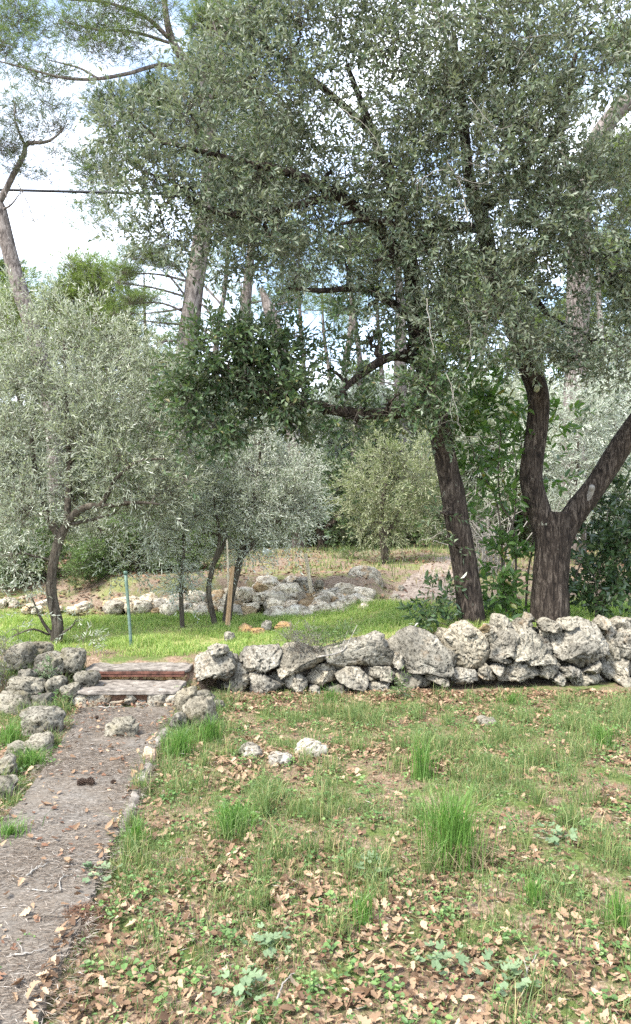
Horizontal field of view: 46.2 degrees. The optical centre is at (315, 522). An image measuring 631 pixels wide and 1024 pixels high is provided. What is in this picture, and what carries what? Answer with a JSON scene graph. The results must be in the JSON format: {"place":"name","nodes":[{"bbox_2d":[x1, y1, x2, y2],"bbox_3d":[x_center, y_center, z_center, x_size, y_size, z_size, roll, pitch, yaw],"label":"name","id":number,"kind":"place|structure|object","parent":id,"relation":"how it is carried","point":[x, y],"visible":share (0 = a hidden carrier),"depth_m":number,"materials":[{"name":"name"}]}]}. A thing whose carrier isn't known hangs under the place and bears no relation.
{"place":"outdoors","nodes":[
{"label":"outdoors","id":0,"kind":"place"},
{"bbox_2d":[0,706,175,1023],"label":"path","id":1,"kind":"structure","parent":0,"point":[59,896],"depth_m":3.63,"materials":[{"name":"soil"},{"name":"gravel"},{"name":"dry needles"}]},
{"bbox_2d":[0,811,50,843],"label":"grass tuft","id":2,"kind":"object","parent":1,"relation":"on","point":[10,829],"visible":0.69,"depth_m":3.69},
{"bbox_2d":[47,898,137,944],"bbox_3d":[-0.928,1.569,2.951,0.453,0.106,0.397,0,0,0],"label":"needle pile","id":3,"kind":"object","parent":1,"relation":"on","point":[86,907],"visible":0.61,"depth_m":2.96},
{"bbox_2d":[0,516,630,1023],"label":"ground","id":4,"kind":"structure","parent":0,"point":[220,582],"depth_m":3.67,"materials":[{"name":"green plant"}]},
{"bbox_2d":[0,753,17,775],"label":"rock","id":5,"kind":"object","parent":4,"relation":"on","point":[9,758],"visible":0.69,"depth_m":4.61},
{"bbox_2d":[0,774,18,799],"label":"rock","id":6,"kind":"object","parent":4,"relation":"on","point":[7,780],"visible":0.64,"depth_m":4.27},
{"bbox_2d":[0,624,28,689],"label":"lavender bush","id":7,"kind":"object","parent":4,"relation":"on","point":[2,651],"visible":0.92,"depth_m":6.58,"materials":[{"name":"green plant"}]},
{"bbox_2d":[0,689,32,715],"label":"rock","id":8,"kind":"object","parent":4,"relation":"on","point":[10,697],"visible":0.41,"depth_m":6.14,"materials":[{"name":"stone"}]},
{"bbox_2d":[0,713,36,746],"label":"grass tuft","id":9,"kind":"object","parent":4,"relation":"on","point":[10,736],"visible":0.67,"depth_m":5.30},
{"bbox_2d":[4,641,36,670],"bbox_3d":[-2.750,1.269,6.943,0.296,0.311,0.326,0,0,0],"label":"rock","id":10,"kind":"object","parent":4,"relation":"on","point":[29,648],"visible":0.77,"depth_m":6.82,"materials":[{"name":"stone"}]},
{"bbox_2d":[0,517,44,589],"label":"evergreen bush","id":11,"kind":"object","parent":4,"relation":"on","point":[8,573],"visible":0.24,"depth_m":10.29,"materials":[{"name":"green plant"}]},
{"bbox_2d":[0,255,49,414],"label":"pine tree","id":12,"kind":"object","parent":4,"relation":"on","point":[2,265],"visible":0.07,"depth_m":25.77,"materials":[{"name":"green plant"}]},
{"bbox_2d":[6,676,46,694],"bbox_3d":[-2.515,1.417,6.446,0.328,0.153,0.299,0,0,0],"label":"rock","id":13,"kind":"object","parent":4,"relation":"on","point":[33,685],"visible":0.82,"depth_m":6.38,"materials":[{"name":"stone"}]},
{"bbox_2d":[8,742,56,776],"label":"grass tuft","id":14,"kind":"object","parent":4,"relation":"on","point":[31,760],"visible":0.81,"depth_m":4.79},
{"bbox_2d":[0,503,74,588],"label":"evergreen bush","id":15,"kind":"object","parent":4,"relation":"on","point":[62,553],"visible":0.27,"depth_m":10.58,"materials":[{"name":"green plant"}]},
{"bbox_2d":[25,731,53,754],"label":"rock","id":16,"kind":"object","parent":4,"relation":"on","point":[38,740],"visible":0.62,"depth_m":5.08,"materials":[{"name":"stone"}]},
{"bbox_2d":[19,705,65,737],"bbox_3d":[-2.072,1.535,5.623,0.310,0.278,0.296,0,0,0],"label":"rock","id":17,"kind":"object","parent":4,"relation":"on","point":[45,717],"visible":0.77,"depth_m":5.54,"materials":[{"name":"stone"}]},
{"bbox_2d":[0,61,89,559],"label":"pine tree","id":18,"kind":"object","parent":4,"relation":"on","point":[9,251],"visible":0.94,"depth_m":12.85,"materials":[{"name":"green plant"}]},
{"bbox_2d":[0,594,92,614],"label":"rubble wall","id":19,"kind":"structure","parent":4,"relation":"on","point":[81,607],"depth_m":9.74,"materials":[{"name":"stone"}]},
{"bbox_2d":[33,650,65,678],"bbox_3d":[-2.426,1.297,6.804,0.288,0.244,0.278,0,0,0],"label":"rock","id":20,"kind":"object","parent":4,"relation":"on","point":[57,660],"visible":0.73,"depth_m":6.71,"materials":[{"name":"stone"}]},
{"bbox_2d":[44,675,67,693],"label":"rock","id":21,"kind":"object","parent":4,"relation":"on","point":[53,684],"visible":0.77,"depth_m":6.44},
{"bbox_2d":[0,326,138,530],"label":"evergreen tree","id":22,"kind":"object","parent":4,"relation":"on","point":[8,462],"visible":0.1,"depth_m":14.44,"materials":[{"name":"green plant"}]},
{"bbox_2d":[59,647,86,673],"bbox_3d":[-2.293,1.276,6.889,0.301,0.249,0.316,0,0,0],"label":"rock","id":23,"kind":"object","parent":4,"relation":"on","point":[74,659],"visible":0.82,"depth_m":6.77,"materials":[{"name":"stone"}]},
{"bbox_2d":[0,241,163,525],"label":"pine tree","id":24,"kind":"object","parent":4,"relation":"on","point":[89,271],"visible":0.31,"depth_m":21.62,"materials":[{"name":"green plant"}]},
{"bbox_2d":[57,522,131,594],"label":"evergreen bush","id":25,"kind":"object","parent":4,"relation":"on","point":[87,572],"visible":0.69,"depth_m":10.28,"materials":[{"name":"green plant"}]},
{"bbox_2d":[67,515,126,570],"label":"evergreen bush","id":26,"kind":"object","parent":4,"relation":"on","point":[93,535],"visible":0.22,"depth_m":10.58,"materials":[{"name":"green plant"}]},
{"bbox_2d":[0,253,219,648],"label":"olive tree","id":27,"kind":"object","parent":4,"relation":"on","point":[115,419],"visible":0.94,"depth_m":7.99,"materials":[{"name":"green plant"}]},
{"bbox_2d":[37,389,197,538],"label":"evergreen tree","id":28,"kind":"object","parent":4,"relation":"on","point":[98,477],"visible":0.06,"depth_m":15.22,"materials":[{"name":"green plant"}]},
{"bbox_2d":[104,715,139,737],"bbox_3d":[-1.435,1.543,5.504,0.254,0.181,0.212,0,0,0],"label":"rock","id":29,"kind":"object","parent":4,"relation":"on","point":[120,726],"visible":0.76,"depth_m":5.43,"materials":[{"name":"stone"}]},
{"bbox_2d":[69,662,192,706],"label":"stone steps","id":30,"kind":"structure","parent":4,"relation":"on","point":[144,678],"depth_m":6.67,"materials":[{"name":"grey stone"}]},
{"bbox_2d":[73,670,100,686],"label":"rock","id":31,"kind":"object","parent":30,"relation":"on","point":[88,678],"visible":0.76,"depth_m":6.54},
{"bbox_2d":[119,812,155,846],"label":"grass tuft","id":32,"kind":"object","parent":4,"relation":"on","point":[138,831],"visible":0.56,"depth_m":3.68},
{"bbox_2d":[95,242,181,525],"bbox_3d":[-5.489,-4.160,23.709,3.179,9.638,4.256,0,0,4],"label":"pine tree","id":33,"kind":"object","parent":4,"relation":"on","point":[157,305],"visible":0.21,"depth_m":24.09,"materials":[{"name":"green plant"}]},
{"bbox_2d":[98,507,197,573],"bbox_3d":[-2.494,0.377,10.898,1.553,1.347,1.180,0,0,-7],"label":"evergreen bush","id":34,"kind":"object","parent":4,"relation":"on","point":[128,534],"visible":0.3,"depth_m":10.66,"materials":[{"name":"green plant"}]},
{"bbox_2d":[99,423,199,528],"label":"evergreen tree","id":35,"kind":"object","parent":4,"relation":"on","point":[145,462],"visible":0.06,"depth_m":12.89,"materials":[{"name":"green plant"}]},
{"bbox_2d":[132,324,177,400],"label":"pine tree","id":36,"kind":"object","parent":4,"relation":"on","point":[164,337],"visible":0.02,"depth_m":33.75,"materials":[{"name":"green plant"}]},
{"bbox_2d":[0,0,319,531],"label":"pine tree","id":37,"kind":"object","parent":4,"relation":"on","point":[191,293],"visible":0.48,"depth_m":15.54,"materials":[{"name":"green plant"}]},
{"bbox_2d":[125,445,236,627],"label":"olive tree","id":38,"kind":"object","parent":4,"relation":"on","point":[181,587],"visible":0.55,"depth_m":8.77,"materials":[{"name":"green plant"}]},
{"bbox_2d":[174,686,197,711],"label":"rock","id":39,"kind":"object","parent":4,"relation":"on","point":[183,696],"visible":0.53,"depth_m":6.07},
{"bbox_2d":[155,719,217,759],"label":"grass tuft","id":40,"kind":"object","parent":4,"relation":"on","point":[182,742],"visible":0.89,"depth_m":5.02,"materials":[{"name":"plant"}]},
{"bbox_2d":[102,577,277,616],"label":"rubble wall","id":41,"kind":"structure","parent":4,"relation":"on","point":[255,593],"depth_m":9.75,"materials":[{"name":"stone"}]},
{"bbox_2d":[114,359,268,517],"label":"evergreen tree","id":42,"kind":"object","parent":4,"relation":"on","point":[202,433],"visible":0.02,"depth_m":16.44,"materials":[{"name":"green plant"}]},
{"bbox_2d":[171,518,225,570],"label":"evergreen bush","id":43,"kind":"object","parent":4,"relation":"on","point":[201,556],"visible":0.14,"depth_m":11.22,"materials":[{"name":"green plant"}]},
{"bbox_2d":[182,696,217,726],"bbox_3d":[-0.911,1.504,5.808,0.280,0.280,0.288,0,0,0],"label":"rock","id":44,"kind":"object","parent":4,"relation":"on","point":[196,706],"visible":0.76,"depth_m":5.72,"materials":[{"name":"stone"}]},
{"bbox_2d":[137,201,263,535],"bbox_3d":[-2.803,-4.289,20.343,3.356,10.174,4.493,0,0,-44],"label":"pine tree","id":45,"kind":"object","parent":4,"relation":"on","point":[216,262],"visible":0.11,"depth_m":20.06,"materials":[{"name":"green plant"}]},
{"bbox_2d":[193,711,223,744],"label":"grass tuft","id":46,"kind":"object","parent":4,"relation":"on","point":[211,733],"visible":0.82,"depth_m":5.36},
{"bbox_2d":[168,437,255,624],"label":"olive tree","id":47,"kind":"object","parent":4,"relation":"on","point":[216,557],"visible":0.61,"depth_m":8.88,"materials":[{"name":"green plant"}]},
{"bbox_2d":[225,540,234,626],"bbox_3d":[-1.006,0.726,8.571,0.125,1.055,0.076,0,0,38],"label":"wooden stake","id":48,"kind":"object","parent":4,"relation":"on","point":[229,598],"visible":0.97,"depth_m":8.55,"materials":[{"name":"brown wood"}]},
{"bbox_2d":[175,262,291,379],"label":"pine tree","id":49,"kind":"object","parent":4,"relation":"on","point":[233,292],"visible":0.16,"depth_m":25.29,"materials":[{"name":"green plant"}]},
{"bbox_2d":[203,788,277,841],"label":"grass tuft","id":50,"kind":"object","parent":4,"relation":"on","point":[231,811],"visible":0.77,"depth_m":3.81,"materials":[{"name":"plant"}]},
{"bbox_2d":[193,475,291,548],"bbox_3d":[-1.615,-0.065,16.142,2.588,2.246,1.967,0,0,-33],"label":"evergreen bush","id":51,"kind":"object","parent":4,"relation":"on","point":[221,523],"visible":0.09,"depth_m":15.94,"materials":[{"name":"green plant"}]},
{"bbox_2d":[212,963,274,1005],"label":"mallow plant","id":52,"kind":"object","parent":4,"relation":"on","point":[246,980],"visible":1,"depth_m":2.47,"materials":[{"name":"green plant"}]},
{"bbox_2d":[202,379,289,536],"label":"evergreen tree","id":53,"kind":"object","parent":4,"relation":"on","point":[256,451],"visible":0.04,"depth_m":19.58,"materials":[{"name":"green plant"}]},
{"bbox_2d":[203,108,302,525],"bbox_3d":[-1.336,-4.925,18.911,2.994,11.426,3.027,0,0,-23],"label":"pine tree","id":54,"kind":"object","parent":4,"relation":"on","point":[247,292],"visible":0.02,"depth_m":18.90,"materials":[{"name":"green plant"}]},
{"bbox_2d":[181,412,342,622],"bbox_3d":[-0.671,-0.088,9.158,2.039,2.945,1.665,0,0,0],"label":"olive tree","id":55,"kind":"object","parent":4,"relation":"on","point":[284,497],"visible":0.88,"depth_m":9.09,"materials":[{"name":"green plant"}]},
{"bbox_2d":[239,922,290,958],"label":"mallow plant","id":56,"kind":"object","parent":4,"relation":"on","point":[262,938],"visible":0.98,"depth_m":2.78,"materials":[{"name":"green plant"}]},
{"bbox_2d":[216,210,337,547],"bbox_3d":[-0.863,-3.071,16.735,2.391,7.805,2.989,0,0,38],"label":"pine tree","id":57,"kind":"object","parent":4,"relation":"on","point":[266,300],"visible":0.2,"depth_m":16.53,"materials":[{"name":"green plant"}]},
{"bbox_2d":[268,751,292,767],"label":"rock","id":58,"kind":"object","parent":4,"relation":"on","point":[274,757],"visible":0.77,"depth_m":4.87,"materials":[{"name":"stone"}]},
{"bbox_2d":[68,0,498,626],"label":"holm oak","id":59,"kind":"object","parent":4,"relation":"on","point":[248,380],"visible":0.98,"depth_m":6.96,"materials":[{"name":"green plant"}]},
{"bbox_2d":[262,393,344,534],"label":"evergreen tree","id":60,"kind":"object","parent":4,"relation":"on","point":[313,423],"depth_m":20.70,"materials":[{"name":"green plant"}]},
{"bbox_2d":[264,228,349,452],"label":"pine tree","id":61,"kind":"object","parent":4,"relation":"on","point":[312,307],"visible":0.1,"depth_m":22.18,"materials":[{"name":"green plant"}]},
{"bbox_2d":[294,737,327,757],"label":"rock","id":62,"kind":"object","parent":4,"relation":"on","point":[316,743],"visible":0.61,"depth_m":5.03,"materials":[{"name":"stone"}]},
{"bbox_2d":[0,685,630,1023],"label":"weeds","id":63,"kind":"object","parent":4,"relation":"on","point":[505,937],"visible":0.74,"depth_m":3.10,"materials":[{"name":"green plant"}]},
{"bbox_2d":[0,594,630,658],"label":"grass","id":64,"kind":"structure","parent":4,"relation":"on","point":[386,620],"depth_m":8.46,"materials":[{"name":"plant"}]},
{"bbox_2d":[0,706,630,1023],"bbox_3d":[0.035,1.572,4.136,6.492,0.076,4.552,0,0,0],"label":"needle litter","id":65,"kind":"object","parent":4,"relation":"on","point":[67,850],"visible":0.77,"depth_m":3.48,"materials":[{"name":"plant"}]},
{"bbox_2d":[0,549,630,616],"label":"leaf litter","id":66,"kind":"object","parent":4,"relation":"on","point":[241,574],"visible":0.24,"depth_m":10.80,"materials":[{"name":"plant"}]},
{"bbox_2d":[0,677,630,1023],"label":"leaf litter","id":67,"kind":"object","parent":4,"relation":"on","point":[335,1002],"visible":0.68,"depth_m":2.88,"materials":[{"name":"brown plant"}]},
{"bbox_2d":[256,575,375,617],"bbox_3d":[0.005,1.016,9.846,1.682,0.592,1.052,0,0,0],"label":"rubble mound","id":68,"kind":"object","parent":4,"relation":"on","point":[288,596],"visible":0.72,"depth_m":9.75,"materials":[{"name":"stone"}]},
{"bbox_2d":[271,432,393,550],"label":"holm oak","id":69,"kind":"object","parent":4,"relation":"on","point":[324,531],"visible":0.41,"depth_m":15.35,"materials":[{"name":"green plant"}]},
{"bbox_2d":[287,256,387,398],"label":"pine tree","id":70,"kind":"object","parent":4,"relation":"on","point":[321,316],"visible":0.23,"depth_m":27.98,"materials":[{"name":"green plant"}]},
{"bbox_2d":[303,360,397,491],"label":"evergreen tree","id":71,"kind":"object","parent":4,"relation":"on","point":[329,443],"visible":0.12,"depth_m":21.35,"materials":[{"name":"green plant"}]},
{"bbox_2d":[327,491,376,545],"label":"evergreen bush","id":72,"kind":"object","parent":4,"relation":"on","point":[353,542],"visible":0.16,"depth_m":16.83,"materials":[{"name":"green plant"}]},
{"bbox_2d":[339,880,381,933],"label":"grass tuft","id":73,"kind":"object","parent":4,"relation":"on","point":[364,907],"visible":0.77,"depth_m":2.92,"materials":[{"name":"plant"}]},
{"bbox_2d":[348,565,382,587],"bbox_3d":[0.691,0.862,10.379,0.509,0.515,0.462,0,0,0],"label":"rock","id":74,"kind":"object","parent":4,"relation":"on","point":[365,571],"visible":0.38,"depth_m":10.27,"materials":[{"name":"stone"}]},
{"bbox_2d":[304,200,428,503],"bbox_3d":[1.391,-4.070,20.231,4.256,9.638,3.179,0,0,26],"label":"pine tree","id":75,"kind":"object","parent":4,"relation":"on","point":[354,322],"visible":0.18,"depth_m":20.34,"materials":[{"name":"green plant"}]},
{"bbox_2d":[324,239,435,391],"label":"pine tree","id":76,"kind":"object","parent":4,"relation":"on","point":[381,369],"visible":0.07,"depth_m":25.88,"materials":[{"name":"green plant"}]},
{"bbox_2d":[321,417,469,564],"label":"olive tree","id":77,"kind":"object","parent":4,"relation":"on","point":[380,515],"visible":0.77,"depth_m":12.28,"materials":[{"name":"green plant"}]},
{"bbox_2d":[356,469,441,548],"bbox_3d":[1.819,-0.082,16.495,1.967,2.246,2.588,0,0,-31],"label":"evergreen bush","id":78,"kind":"object","parent":4,"relation":"on","point":[415,538],"visible":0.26,"depth_m":15.98,"materials":[{"name":"green plant"}]},
{"bbox_2d":[345,388,455,496],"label":"evergreen tree","id":79,"kind":"object","parent":4,"relation":"on","point":[382,425],"visible":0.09,"depth_m":20.28,"materials":[{"name":"green plant"}]},
{"bbox_2d":[348,177,453,539],"bbox_3d":[2.262,-4.093,19.666,2.880,9.685,2.914,0,0,18],"label":"pine tree","id":80,"kind":"object","parent":4,"relation":"on","point":[397,363],"visible":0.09,"depth_m":19.86,"materials":[{"name":"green plant"}]},
{"bbox_2d":[194,612,630,693],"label":"dry stone wall","id":81,"kind":"structure","parent":4,"relation":"on","point":[500,649],"depth_m":7.16,"materials":[{"name":"stone"}]},
{"bbox_2d":[273,619,334,660],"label":"thyme shrub","id":82,"kind":"object","parent":81,"relation":"on","point":[297,637],"visible":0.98,"depth_m":7.05,"materials":[{"name":"green plant"}]},
{"bbox_2d":[311,617,362,657],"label":"herb plant","id":83,"kind":"object","parent":81,"relation":"on","point":[338,636],"visible":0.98,"depth_m":7.12,"materials":[{"name":"green plant"}]},
{"bbox_2d":[393,724,444,785],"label":"grass tuft","id":84,"kind":"object","parent":4,"relation":"on","point":[419,769],"visible":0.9,"depth_m":4.61,"materials":[{"name":"plant"}]},
{"bbox_2d":[410,939,472,976],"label":"mallow plant","id":85,"kind":"object","parent":4,"relation":"on","point":[462,957],"visible":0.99,"depth_m":2.65,"materials":[{"name":"green plant"}]},
{"bbox_2d":[396,568,498,631],"bbox_3d":[1.404,0.871,7.773,1.209,0.808,0.583,0,0,-37],"label":"laurel shrub","id":86,"kind":"object","parent":4,"relation":"on","point":[429,620],"visible":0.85,"depth_m":7.63,"materials":[{"name":"green plant"}]},
{"bbox_2d":[390,767,526,880],"bbox_3d":[0.664,1.377,3.520,0.758,0.443,0.785,0,0,0],"label":"grass tuft","id":87,"kind":"object","parent":4,"relation":"on","point":[454,828],"visible":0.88,"depth_m":3.42,"materials":[{"name":"plant"}]},
{"bbox_2d":[394,364,525,543],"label":"evergreen tree","id":88,"kind":"object","parent":4,"relation":"on","point":[470,481],"visible":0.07,"depth_m":16.91,"materials":[{"name":"green plant"}]},
{"bbox_2d":[292,0,630,620],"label":"holm oak","id":89,"kind":"object","parent":4,"relation":"on","point":[554,534],"visible":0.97,"depth_m":6.82,"materials":[{"name":"green plant"}]},
{"bbox_2d":[425,470,505,548],"bbox_3d":[3.306,-0.059,15.898,1.884,2.152,2.220,0,0,30],"label":"evergreen bush","id":90,"kind":"object","parent":4,"relation":"on","point":[479,507],"visible":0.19,"depth_m":15.82,"materials":[{"name":"green plant"}]},
{"bbox_2d":[417,239,545,406],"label":"pine tree","id":91,"kind":"object","parent":4,"relation":"on","point":[443,345],"visible":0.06,"depth_m":26.39,"materials":[{"name":"green plant"}]},
{"bbox_2d":[419,474,575,575],"bbox_3d":[2.670,0.259,11.518,2.173,2.229,1.868,0,0,-7],"label":"bush","id":92,"kind":"object","parent":4,"relation":"on","point":[485,557],"visible":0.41,"depth_m":11.28,"materials":[{"name":"green plant"}]},
{"bbox_2d":[472,948,541,996],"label":"mallow plant","id":93,"kind":"object","parent":4,"relation":"on","point":[513,967],"visible":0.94,"depth_m":2.55,"materials":[{"name":"green plant"}]},
{"bbox_2d":[422,337,596,620],"bbox_3d":[2.167,-0.430,8.273,2.069,3.479,1.103,0,0,-15],"label":"laurel shrub","id":94,"kind":"object","parent":4,"relation":"on","point":[508,599],"visible":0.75,"depth_m":8.13,"materials":[{"name":"green plant"}]},
{"bbox_2d":[454,370,598,544],"bbox_3d":[4.577,-1.368,16.012,3.674,4.382,3.296,0,0,14],"label":"evergreen tree","id":95,"kind":"object","parent":4,"relation":"on","point":[514,394],"visible":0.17,"depth_m":15.98,"materials":[{"name":"green plant"}]},
{"bbox_2d":[519,870,547,909],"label":"grass tuft","id":96,"kind":"object","parent":4,"relation":"on","point":[533,890],"visible":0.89,"depth_m":3.07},
{"bbox_2d":[531,821,577,844],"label":"mallow plant","id":97,"kind":"object","parent":4,"relation":"on","point":[572,835],"visible":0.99,"depth_m":3.69,"materials":[{"name":"green plant"}]},
{"bbox_2d":[491,355,630,565],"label":"olive tree","id":98,"kind":"object","parent":4,"relation":"on","point":[580,464],"visible":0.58,"depth_m":11.94,"materials":[{"name":"green plant"}]},
{"bbox_2d":[502,12,630,550],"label":"pine tree","id":99,"kind":"object","parent":4,"relation":"on","point":[600,123],"visible":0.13,"depth_m":14.36,"materials":[{"name":"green plant"}]},
{"bbox_2d":[0,188,537,199],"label":"overhead cable","id":100,"kind":"object","parent":99,"relation":"attached to","point":[54,191],"visible":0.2,"depth_m":14.14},
{"bbox_2d":[522,238,630,381],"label":"pine tree","id":101,"kind":"object","parent":4,"relation":"on","point":[560,317],"visible":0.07,"depth_m":27.94,"materials":[{"name":"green plant"}]},
{"bbox_2d":[534,305,630,496],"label":"evergreen tree","id":102,"kind":"object","parent":4,"relation":"on","point":[624,390],"visible":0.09,"depth_m":16.62,"materials":[{"name":"green plant"}]},
{"bbox_2d":[539,189,630,366],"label":"pine tree","id":103,"kind":"object","parent":4,"relation":"on","point":[599,315],"visible":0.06,"depth_m":21.14,"materials":[{"name":"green plant"}]},
{"bbox_2d":[573,717,621,748],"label":"grass tuft","id":104,"kind":"object","parent":4,"relation":"on","point":[604,736],"visible":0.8,"depth_m":5.27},
{"bbox_2d":[569,456,630,617],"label":"evergreen shrub","id":105,"kind":"object","parent":4,"relation":"on","point":[612,547],"visible":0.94,"depth_m":8.12,"materials":[{"name":"green plant"}]},
{"bbox_2d":[592,879,630,936],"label":"grass tuft","id":106,"kind":"object","parent":4,"relation":"on","point":[620,911],"visible":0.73,"depth_m":2.89,"materials":[{"name":"plant"}]},
{"bbox_2d":[0,0,630,418],"label":"sky","id":107,"kind":"structure","parent":0,"point":[50,239],"materials":[{"name":"white"}]},
{"bbox_2d":[39,531,630,591],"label":"grass","id":108,"kind":"structure","parent":0,"point":[437,549],"depth_m":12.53,"materials":[{"name":"plant"}]},
{"bbox_2d":[392,556,455,603],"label":"track","id":109,"kind":"structure","parent":0,"point":[409,582],"depth_m":10.64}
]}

